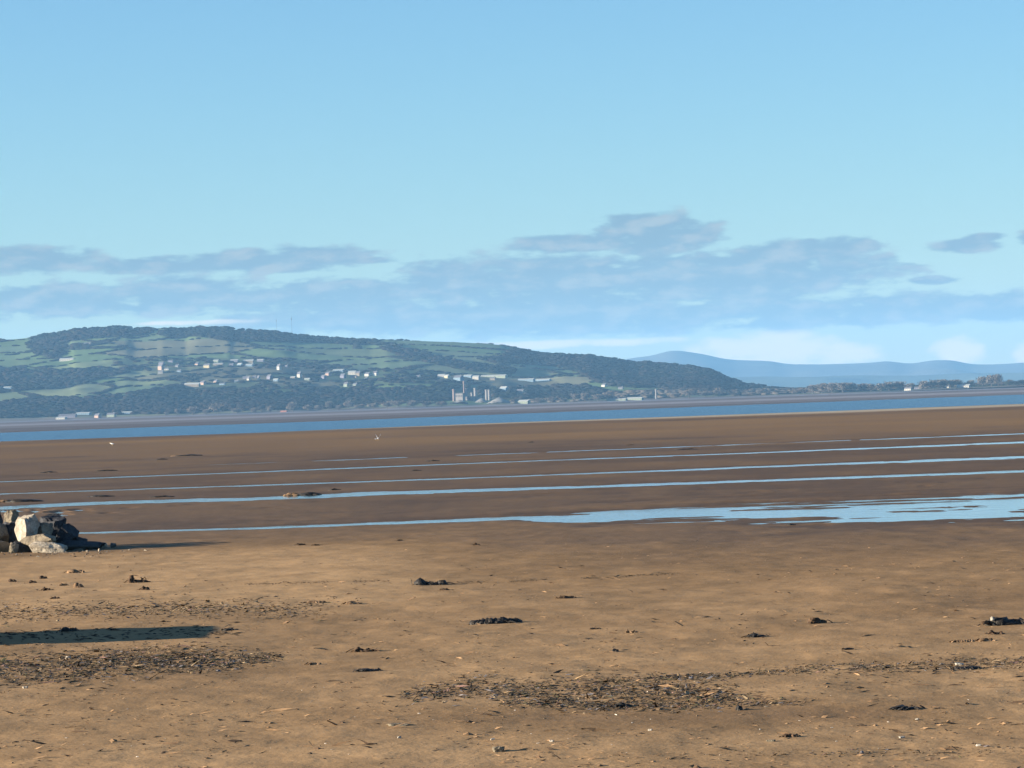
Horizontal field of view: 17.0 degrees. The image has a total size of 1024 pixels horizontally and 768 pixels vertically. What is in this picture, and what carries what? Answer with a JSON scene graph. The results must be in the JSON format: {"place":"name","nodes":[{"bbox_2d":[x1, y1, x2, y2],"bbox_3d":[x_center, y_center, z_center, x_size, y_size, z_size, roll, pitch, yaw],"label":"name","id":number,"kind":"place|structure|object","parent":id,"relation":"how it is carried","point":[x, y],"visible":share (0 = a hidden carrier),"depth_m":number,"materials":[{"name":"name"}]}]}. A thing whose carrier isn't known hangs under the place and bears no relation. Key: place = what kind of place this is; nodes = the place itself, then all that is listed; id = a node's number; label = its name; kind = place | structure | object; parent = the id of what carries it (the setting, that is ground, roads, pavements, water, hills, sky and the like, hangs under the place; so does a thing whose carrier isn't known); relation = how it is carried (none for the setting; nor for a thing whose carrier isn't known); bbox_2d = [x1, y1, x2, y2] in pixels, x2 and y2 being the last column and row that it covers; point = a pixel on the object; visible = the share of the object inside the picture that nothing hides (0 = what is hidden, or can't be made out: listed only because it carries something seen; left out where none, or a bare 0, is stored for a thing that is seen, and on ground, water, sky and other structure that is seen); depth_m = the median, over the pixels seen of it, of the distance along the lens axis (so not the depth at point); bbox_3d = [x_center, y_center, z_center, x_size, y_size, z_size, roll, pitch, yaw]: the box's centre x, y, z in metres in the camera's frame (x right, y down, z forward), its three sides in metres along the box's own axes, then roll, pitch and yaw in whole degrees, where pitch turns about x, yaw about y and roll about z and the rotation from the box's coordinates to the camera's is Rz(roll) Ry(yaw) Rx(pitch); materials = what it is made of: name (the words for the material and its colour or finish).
{"place":"outdoors","nodes":[
{"label":"outdoors","id":0,"kind":"place"},
{"bbox_2d":[481,374,507,377],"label":"barn","id":1,"kind":"structure","parent":0,"point":[502,376],"depth_m":9202.70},
{"bbox_2d":[0,387,1023,767],"bbox_3d":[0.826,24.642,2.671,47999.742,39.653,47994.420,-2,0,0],"label":"sand flats","id":2,"kind":"structure","parent":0,"point":[698,585],"depth_m":89.10,"materials":[{"name":"sand"}]},
{"bbox_2d":[0,540,9,551],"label":"boulder","id":3,"kind":"object","parent":2,"relation":"on","point":[4,546],"visible":0.81,"depth_m":125.49,"materials":[{"name":"beige stone"}]},
{"bbox_2d":[0,523,8,541],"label":"boulder","id":4,"kind":"object","parent":3,"relation":"on","point":[4,535],"visible":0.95,"depth_m":126.10,"materials":[{"name":"beige stone"}]},
{"bbox_2d":[3,521,17,542],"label":"boulder","id":5,"kind":"object","parent":2,"relation":"on","point":[10,526],"visible":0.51,"depth_m":126.13,"materials":[{"name":"stone"}]},
{"bbox_2d":[4,509,18,522],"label":"boulder","id":6,"kind":"object","parent":5,"relation":"on","point":[11,515],"visible":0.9,"depth_m":126.90,"materials":[{"name":"beige stone"}]},
{"bbox_2d":[9,542,18,552],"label":"boulder","id":7,"kind":"object","parent":2,"relation":"on","point":[13,547],"visible":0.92,"depth_m":124.34,"materials":[{"name":"beige stone"}]},
{"bbox_2d":[13,541,30,552],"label":"boulder","id":8,"kind":"object","parent":2,"relation":"on","point":[23,547],"visible":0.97,"depth_m":124.77,"materials":[{"name":"stone"}]},
{"bbox_2d":[14,514,39,540],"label":"boulder","id":9,"kind":"object","parent":8,"relation":"on","point":[27,525],"visible":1,"depth_m":125.07,"materials":[{"name":"white stone"}]},
{"bbox_2d":[5,499,42,502],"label":"mussel bed","id":10,"kind":"object","parent":2,"relation":"on","point":[23,500],"visible":0.97,"depth_m":199.35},
{"bbox_2d":[29,541,67,552],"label":"boulder","id":11,"kind":"object","parent":2,"relation":"on","point":[41,547],"visible":0.81,"depth_m":124.00,"materials":[{"name":"white stone"}]},
{"bbox_2d":[20,534,55,544],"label":"boulder","id":12,"kind":"object","parent":11,"relation":"on","point":[28,540],"visible":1,"depth_m":124.54,"materials":[{"name":"beige stone"}]},
{"bbox_2d":[39,514,66,542],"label":"boulder","id":13,"kind":"object","parent":2,"relation":"on","point":[57,520],"visible":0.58,"depth_m":126.60,"materials":[{"name":"stone"}]},
{"bbox_2d":[56,627,79,631],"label":"seaweed clump","id":14,"kind":"object","parent":2,"relation":"on","point":[63,629],"visible":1,"depth_m":77.31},
{"bbox_2d":[1,549,146,560],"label":"rubble","id":15,"kind":"object","parent":2,"relation":"on","point":[71,552],"visible":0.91,"depth_m":122.97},
{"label":"boulder","id":16,"kind":"object","parent":15,"relation":"on","visible":0},
{"bbox_2d":[37,522,52,534],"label":"boulder","id":17,"kind":"object","parent":16,"relation":"on","point":[45,528],"visible":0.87,"depth_m":125.51,"materials":[{"name":"beige stone"}]},
{"bbox_2d":[64,569,84,572],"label":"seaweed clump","id":18,"kind":"object","parent":2,"relation":"on","point":[75,571],"visible":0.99,"depth_m":106.78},
{"bbox_2d":[60,540,105,549],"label":"boulder","id":19,"kind":"object","parent":2,"relation":"on","point":[83,545],"visible":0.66,"depth_m":125.43,"materials":[{"name":"stone"}]},
{"bbox_2d":[56,523,79,542],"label":"boulder","id":20,"kind":"object","parent":19,"relation":"on","point":[67,531],"visible":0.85,"depth_m":126.14,"materials":[{"name":"stone"}]},
{"bbox_2d":[0,621,245,645],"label":"weed scraps","id":21,"kind":"object","parent":2,"relation":"on","point":[110,637],"visible":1,"depth_m":76.21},
{"bbox_2d":[124,575,150,582],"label":"seaweed clump","id":22,"kind":"object","parent":2,"relation":"on","point":[131,579],"visible":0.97,"depth_m":99.61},
{"bbox_2d":[0,633,285,693],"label":"pebble band","id":23,"kind":"object","parent":2,"relation":"on","point":[161,663],"visible":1,"depth_m":67.06,"materials":[{"name":"gravel"}]},
{"bbox_2d":[0,593,338,626],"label":"pebble band","id":24,"kind":"object","parent":2,"relation":"on","point":[180,607],"visible":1,"depth_m":84.76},
{"bbox_2d":[300,492,320,494],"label":"mussel bed","id":25,"kind":"object","parent":2,"relation":"on","point":[310,493],"visible":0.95,"depth_m":195.86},
{"bbox_2d":[346,647,379,652],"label":"seaweed clump","id":26,"kind":"object","parent":2,"relation":"on","point":[358,649],"visible":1,"depth_m":68.43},
{"bbox_2d":[353,668,381,671],"bbox_3d":[-2.658,5.279,63.129,0.578,0.089,0.312,-2,0,0],"label":"seaweed clump","id":27,"kind":"object","parent":2,"relation":"on","point":[366,670],"visible":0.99,"depth_m":63.09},
{"bbox_2d":[386,723,409,725],"bbox_3d":[-1.728,5.169,52.046,0.377,0.036,0.292,-2,0,0],"label":"stone","id":28,"kind":"object","parent":2,"relation":"on","point":[395,724],"visible":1,"depth_m":51.94,"materials":[{"name":"beige stone"}]},
{"bbox_2d":[413,578,454,585],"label":"seaweed clump","id":29,"kind":"object","parent":2,"relation":"on","point":[419,581],"visible":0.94,"depth_m":93.32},
{"bbox_2d":[247,572,677,584],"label":"tide wrack","id":30,"kind":"object","parent":2,"relation":"on","point":[638,575],"visible":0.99,"depth_m":94.05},
{"bbox_2d":[469,617,521,624],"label":"seaweed clump","id":31,"kind":"object","parent":2,"relation":"on","point":[500,620],"visible":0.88,"depth_m":75.31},
{"bbox_2d":[492,746,504,751],"bbox_3d":[-0.189,5.090,47.693,0.178,0.099,0.149,-2,0,0],"label":"stone","id":32,"kind":"object","parent":2,"relation":"on","point":[498,749],"visible":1,"depth_m":47.63,"materials":[{"name":"beige stone"}]},
{"bbox_2d":[0,535,1023,767],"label":"worm casts","id":33,"kind":"object","parent":2,"relation":"on","point":[599,729],"visible":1,"depth_m":55.44,"materials":[{"name":"sand"}]},
{"bbox_2d":[0,470,1023,510],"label":"tide pool","id":34,"kind":"structure","parent":2,"relation":"on","point":[326,495],"depth_m":193.23,"materials":[{"name":"blue liquid"}]},
{"bbox_2d":[0,456,1023,493],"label":"tide pool","id":35,"kind":"structure","parent":2,"relation":"on","point":[955,459],"depth_m":227.79,"materials":[{"name":"blue liquid"}]},
{"bbox_2d":[1,441,1023,481],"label":"tide pool","id":36,"kind":"structure","parent":2,"relation":"on","point":[577,459],"depth_m":281.55,"materials":[{"name":"blue liquid"}]},
{"bbox_2d":[79,494,1023,533],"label":"tide pool","id":37,"kind":"structure","parent":2,"relation":"on","point":[996,508],"depth_m":142.87,"materials":[{"name":"blue liquid"}]},
{"bbox_2d":[555,595,575,598],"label":"seaweed clump","id":38,"kind":"object","parent":2,"relation":"on","point":[563,597],"visible":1,"depth_m":84.01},
{"bbox_2d":[397,663,762,719],"bbox_3d":[1.103,5.128,57.131,6.043,0.256,11.177,-2,0,0],"label":"pebble band","id":39,"kind":"object","parent":2,"relation":"on","point":[599,691],"visible":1,"depth_m":56.93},
{"bbox_2d":[191,433,1023,465],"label":"tide pool","id":40,"kind":"structure","parent":2,"relation":"on","point":[693,446],"depth_m":331.28,"materials":[{"name":"blue liquid"}]},
{"bbox_2d":[613,702,631,706],"bbox_3d":[1.718,5.062,53.964,0.307,0.112,0.222,-2,0,20],"label":"seaweed clump","id":41,"kind":"object","parent":2,"relation":"on","point":[620,704],"visible":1,"depth_m":53.96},
{"bbox_2d":[502,695,805,713],"bbox_3d":[2.153,5.074,54.162,5.667,0.245,2.933,-2,0,21],"label":"pebble band","id":42,"kind":"object","parent":2,"relation":"on","point":[647,705],"visible":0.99,"depth_m":54.02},
{"bbox_2d":[741,633,768,637],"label":"seaweed clump","id":43,"kind":"object","parent":2,"relation":"on","point":[753,635],"visible":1,"depth_m":68.73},
{"bbox_2d":[779,733,800,737],"bbox_3d":[3.938,4.980,48.515,0.329,0.064,0.180,-2,0,0],"label":"seaweed clump","id":44,"kind":"object","parent":2,"relation":"on","point":[789,735],"visible":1,"depth_m":48.51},
{"bbox_2d":[570,652,1023,685],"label":"pebble band","id":45,"kind":"object","parent":2,"relation":"on","point":[678,676],"visible":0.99,"depth_m":59.68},
{"bbox_2d":[807,617,832,623],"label":"seaweed clump","id":46,"kind":"object","parent":2,"relation":"on","point":[813,620],"visible":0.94,"depth_m":71.87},
{"bbox_2d":[683,744,1023,759],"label":"weed scraps","id":47,"kind":"object","parent":2,"relation":"on","point":[861,752],"visible":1,"depth_m":45.96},
{"bbox_2d":[889,705,924,710],"bbox_3d":[5.968,4.897,51.831,0.580,0.096,0.382,-2,0,0],"label":"seaweed clump","id":48,"kind":"object","parent":2,"relation":"on","point":[901,707],"visible":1,"depth_m":51.77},
{"bbox_2d":[953,666,980,669],"bbox_3d":[7.856,4.906,59.209,0.485,0.080,0.309,-2,0,0],"label":"seaweed clump","id":49,"kind":"object","parent":2,"relation":"on","point":[966,667],"visible":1,"depth_m":59.13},
{"bbox_2d":[976,638,994,641],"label":"seaweed clump","id":50,"kind":"object","parent":2,"relation":"on","point":[984,639],"visible":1,"depth_m":65.02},
{"bbox_2d":[979,616,1023,625],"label":"seaweed clump","id":51,"kind":"object","parent":2,"relation":"on","point":[995,621],"visible":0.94,"depth_m":69.10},
{"bbox_2d":[0,327,1023,421],"bbox_3d":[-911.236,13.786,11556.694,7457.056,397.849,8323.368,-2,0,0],"label":"hills","id":52,"kind":"structure","parent":0,"point":[84,359],"depth_m":9528.82,"materials":[{"name":"plant"}]},
{"bbox_2d":[58,413,76,417],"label":"barn","id":53,"kind":"structure","parent":52,"relation":"on","point":[72,415],"depth_m":8029.52,"materials":[{"name":"stone"}]},
{"bbox_2d":[76,412,91,414],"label":"barn","id":54,"kind":"structure","parent":52,"relation":"on","point":[83,413],"depth_m":8093.82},
{"bbox_2d":[186,406,198,414],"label":"bare tree","id":55,"kind":"object","parent":52,"relation":"on","point":[192,410],"visible":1,"depth_m":7903.57,"materials":[{"name":"grey plant"}]},
{"bbox_2d":[184,382,200,386],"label":"barn","id":56,"kind":"structure","parent":52,"relation":"on","point":[192,384],"depth_m":8904.47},
{"bbox_2d":[25,325,388,357],"bbox_3d":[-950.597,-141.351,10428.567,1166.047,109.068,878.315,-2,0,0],"label":"woodland","id":57,"kind":"object","parent":52,"relation":"on","point":[45,342],"visible":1,"depth_m":10470.99,"materials":[{"name":"plant"}]},
{"bbox_2d":[208,402,227,411],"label":"bare tree","id":58,"kind":"object","parent":52,"relation":"on","point":[216,406],"visible":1,"depth_m":7876.45,"materials":[{"name":"grey plant"}]},
{"bbox_2d":[0,342,517,392],"bbox_3d":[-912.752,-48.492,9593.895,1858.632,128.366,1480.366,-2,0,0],"label":"woodland","id":59,"kind":"object","parent":52,"relation":"on","point":[80,374],"visible":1,"depth_m":9460.23,"materials":[{"name":"plant"}]},
{"bbox_2d":[285,402,298,409],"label":"bare tree","id":60,"kind":"object","parent":52,"relation":"on","point":[291,405],"visible":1,"depth_m":7874.80,"materials":[{"name":"grey plant"}]},
{"bbox_2d":[0,383,608,417],"bbox_3d":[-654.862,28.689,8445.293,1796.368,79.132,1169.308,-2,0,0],"label":"woodland","id":61,"kind":"object","parent":52,"relation":"on","point":[164,399],"visible":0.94,"depth_m":8448.56,"materials":[{"name":"plant"}]},
{"bbox_2d":[324,401,331,409],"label":"bare tree","id":62,"kind":"object","parent":52,"relation":"on","point":[328,404],"visible":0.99,"depth_m":7948.89,"materials":[{"name":"grey plant"}]},
{"bbox_2d":[129,355,548,390],"bbox_3d":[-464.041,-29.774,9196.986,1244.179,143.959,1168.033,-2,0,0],"label":"woodland","id":63,"kind":"object","parent":52,"relation":"on","point":[388,378],"visible":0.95,"depth_m":9170.57,"materials":[{"name":"plant"}]},
{"bbox_2d":[343,400,353,409],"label":"bare tree","id":64,"kind":"object","parent":52,"relation":"on","point":[348,404],"visible":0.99,"depth_m":7934.69,"materials":[{"name":"grey plant"}]},
{"bbox_2d":[353,404,364,409],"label":"bare tree","id":65,"kind":"object","parent":52,"relation":"on","point":[359,406],"visible":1,"depth_m":7896.34,"materials":[{"name":"grey plant"}]},
{"bbox_2d":[381,401,392,408],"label":"bare tree","id":66,"kind":"object","parent":52,"relation":"on","point":[386,404],"visible":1,"depth_m":7817.89,"materials":[{"name":"grey plant"}]},
{"bbox_2d":[391,400,404,407],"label":"bare tree","id":67,"kind":"object","parent":52,"relation":"on","point":[397,402],"visible":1,"depth_m":7771.52,"materials":[{"name":"grey plant"}]},
{"bbox_2d":[406,400,418,407],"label":"bare tree","id":68,"kind":"object","parent":52,"relation":"on","point":[412,403],"visible":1,"depth_m":7760.17,"materials":[{"name":"grey plant"}]},
{"bbox_2d":[419,400,433,405],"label":"bare tree","id":69,"kind":"object","parent":52,"relation":"on","point":[426,403],"visible":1,"depth_m":7760.85,"materials":[{"name":"grey plant"}]},
{"bbox_2d":[453,375,463,380],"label":"house","id":70,"kind":"structure","parent":52,"relation":"on","point":[459,377],"depth_m":9015.73,"materials":[{"name":"stone"}]},
{"bbox_2d":[455,393,465,400],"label":"works building","id":71,"kind":"structure","parent":52,"relation":"on","point":[459,396],"depth_m":8120.33,"materials":[{"name":"concrete"}]},
{"bbox_2d":[465,396,481,400],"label":"works building","id":72,"kind":"structure","parent":52,"relation":"on","point":[472,398],"depth_m":8134.72,"materials":[{"name":"concrete"}]},
{"bbox_2d":[487,397,510,403],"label":"stone heap","id":73,"kind":"object","parent":52,"relation":"on","point":[499,400],"visible":1,"depth_m":8003.05,"materials":[{"name":"stone"}]},
{"bbox_2d":[0,327,1023,403],"bbox_3d":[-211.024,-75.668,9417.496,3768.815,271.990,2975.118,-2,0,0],"label":"hedgerow","id":74,"kind":"object","parent":52,"relation":"on","point":[80,346],"visible":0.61,"depth_m":9548.01,"materials":[{"name":"plant"}]},
{"bbox_2d":[518,400,530,403],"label":"barn","id":75,"kind":"structure","parent":52,"relation":"on","point":[524,401],"depth_m":7976.36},
{"bbox_2d":[580,393,588,399],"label":"bare tree","id":76,"kind":"object","parent":52,"relation":"on","point":[584,396],"visible":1,"depth_m":7817.56,"materials":[{"name":"grey plant"}]},
{"bbox_2d":[592,394,603,400],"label":"bare tree","id":77,"kind":"object","parent":52,"relation":"on","point":[597,397],"visible":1,"depth_m":7806.27,"materials":[{"name":"grey plant"}]},
{"bbox_2d":[603,391,615,398],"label":"bare tree","id":78,"kind":"object","parent":52,"relation":"on","point":[608,394],"visible":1,"depth_m":7814.20,"materials":[{"name":"grey plant"}]},
{"bbox_2d":[606,398,627,400],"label":"barn","id":79,"kind":"structure","parent":52,"relation":"on","point":[616,399],"depth_m":7808.72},
{"bbox_2d":[476,346,766,389],"bbox_3d":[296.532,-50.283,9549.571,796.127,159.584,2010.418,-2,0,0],"label":"woodland","id":80,"kind":"object","parent":52,"relation":"on","point":[630,373],"visible":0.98,"depth_m":9674.20,"materials":[{"name":"plant"}]},
{"bbox_2d":[627,397,643,399],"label":"barn","id":81,"kind":"structure","parent":52,"relation":"on","point":[635,398],"depth_m":7878.58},
{"bbox_2d":[682,389,694,396],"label":"bare tree","id":82,"kind":"object","parent":52,"relation":"on","point":[689,392],"visible":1,"depth_m":8000.46,"materials":[{"name":"grey plant"}]},
{"bbox_2d":[713,387,723,396],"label":"bare tree","id":83,"kind":"object","parent":52,"relation":"on","point":[718,391],"visible":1,"depth_m":8034.01,"materials":[{"name":"grey plant"}]},
{"bbox_2d":[509,381,1018,402],"bbox_3d":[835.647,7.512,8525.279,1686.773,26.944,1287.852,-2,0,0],"label":"woodland","id":84,"kind":"object","parent":52,"relation":"on","point":[651,392],"visible":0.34,"depth_m":8313.78,"materials":[{"name":"plant"}]},
{"bbox_2d":[806,385,816,393],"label":"bare tree","id":85,"kind":"object","parent":52,"relation":"on","point":[809,388],"visible":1,"depth_m":7996.98,"materials":[{"name":"grey plant"}]},
{"bbox_2d":[814,383,827,390],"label":"bare tree","id":86,"kind":"object","parent":52,"relation":"on","point":[820,387],"visible":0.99,"depth_m":7961.90,"materials":[{"name":"grey plant"}]},
{"bbox_2d":[823,383,837,392],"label":"bare tree","id":87,"kind":"object","parent":52,"relation":"on","point":[830,386],"visible":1,"depth_m":7892.76,"materials":[{"name":"grey plant"}]},
{"bbox_2d":[835,382,849,392],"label":"bare tree","id":88,"kind":"object","parent":52,"relation":"on","point":[841,386],"visible":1,"depth_m":7879.88,"materials":[{"name":"grey plant"}]},
{"bbox_2d":[845,382,858,390],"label":"bare tree","id":89,"kind":"object","parent":52,"relation":"on","point":[852,386],"visible":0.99,"depth_m":7897.90,"materials":[{"name":"grey plant"}]},
{"bbox_2d":[856,383,869,391],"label":"bare tree","id":90,"kind":"object","parent":52,"relation":"on","point":[862,386],"visible":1,"depth_m":7918.11,"materials":[{"name":"grey plant"}]},
{"bbox_2d":[875,383,888,390],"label":"bare tree","id":91,"kind":"object","parent":52,"relation":"on","point":[881,385],"visible":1,"depth_m":7972.98,"materials":[{"name":"grey plant"}]},
{"bbox_2d":[884,381,896,390],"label":"bare tree","id":92,"kind":"object","parent":52,"relation":"on","point":[891,384],"visible":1,"depth_m":7985.59,"materials":[{"name":"grey plant"}]},
{"bbox_2d":[893,381,905,389],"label":"bare tree","id":93,"kind":"object","parent":52,"relation":"on","point":[899,384],"visible":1,"depth_m":7993.80,"materials":[{"name":"grey plant"}]},
{"bbox_2d":[917,381,931,388],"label":"bare tree","id":94,"kind":"object","parent":52,"relation":"on","point":[924,384],"visible":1,"depth_m":7920.82,"materials":[{"name":"grey plant"}]},
{"bbox_2d":[928,379,940,388],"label":"bare tree","id":95,"kind":"object","parent":52,"relation":"on","point":[933,383],"visible":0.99,"depth_m":7933.63,"materials":[{"name":"grey plant"}]},
{"bbox_2d":[938,379,947,389],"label":"bare tree","id":96,"kind":"object","parent":52,"relation":"on","point":[943,382],"visible":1,"depth_m":7945.16,"materials":[{"name":"grey plant"}]},
{"bbox_2d":[947,380,957,387],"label":"bare tree","id":97,"kind":"object","parent":52,"relation":"on","point":[951,382],"visible":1,"depth_m":7959.86,"materials":[{"name":"grey plant"}]},
{"bbox_2d":[956,384,971,388],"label":"house","id":98,"kind":"structure","parent":52,"relation":"on","point":[964,386],"depth_m":7938.29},
{"bbox_2d":[975,376,988,386],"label":"bare tree","id":99,"kind":"object","parent":52,"relation":"on","point":[980,380],"visible":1,"depth_m":7967.55,"materials":[{"name":"grey plant"}]},
{"bbox_2d":[983,374,997,387],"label":"bare tree","id":100,"kind":"object","parent":52,"relation":"on","point":[989,379],"visible":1,"depth_m":7952.48,"materials":[{"name":"grey plant"}]},
{"bbox_2d":[993,374,1003,387],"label":"bare tree","id":101,"kind":"object","parent":52,"relation":"on","point":[997,378],"visible":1,"depth_m":7943.39,"materials":[{"name":"grey plant"}]},
{"bbox_2d":[0,394,1023,441],"bbox_3d":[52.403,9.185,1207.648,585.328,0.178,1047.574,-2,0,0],"label":"estuary water","id":102,"kind":"structure","parent":0,"point":[533,417],"depth_m":978.89,"materials":[{"name":"blue liquid"}]},
{"bbox_2d":[0,0,1023,363],"label":"sky","id":103,"kind":"structure","parent":0,"point":[780,181],"materials":[{"name":"blue"}]},
{"bbox_2d":[518,378,534,381],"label":"barn","id":104,"kind":"structure","parent":0,"point":[530,379],"depth_m":9115.82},
{"bbox_2d":[625,351,1023,376],"bbox_3d":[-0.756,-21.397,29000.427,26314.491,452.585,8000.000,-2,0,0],"label":"mountains","id":105,"kind":"structure","parent":0,"point":[738,368],"depth_m":28902.08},
{"bbox_2d":[731,373,1023,386],"bbox_3d":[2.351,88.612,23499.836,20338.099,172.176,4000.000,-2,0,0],"label":"hills","id":106,"kind":"structure","parent":0,"point":[814,381],"depth_m":23214.22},
{"bbox_2d":[949,639,975,642],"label":"seaweed clump","id":107,"kind":"object","parent":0,"point":[969,640],"visible":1,"depth_m":65.17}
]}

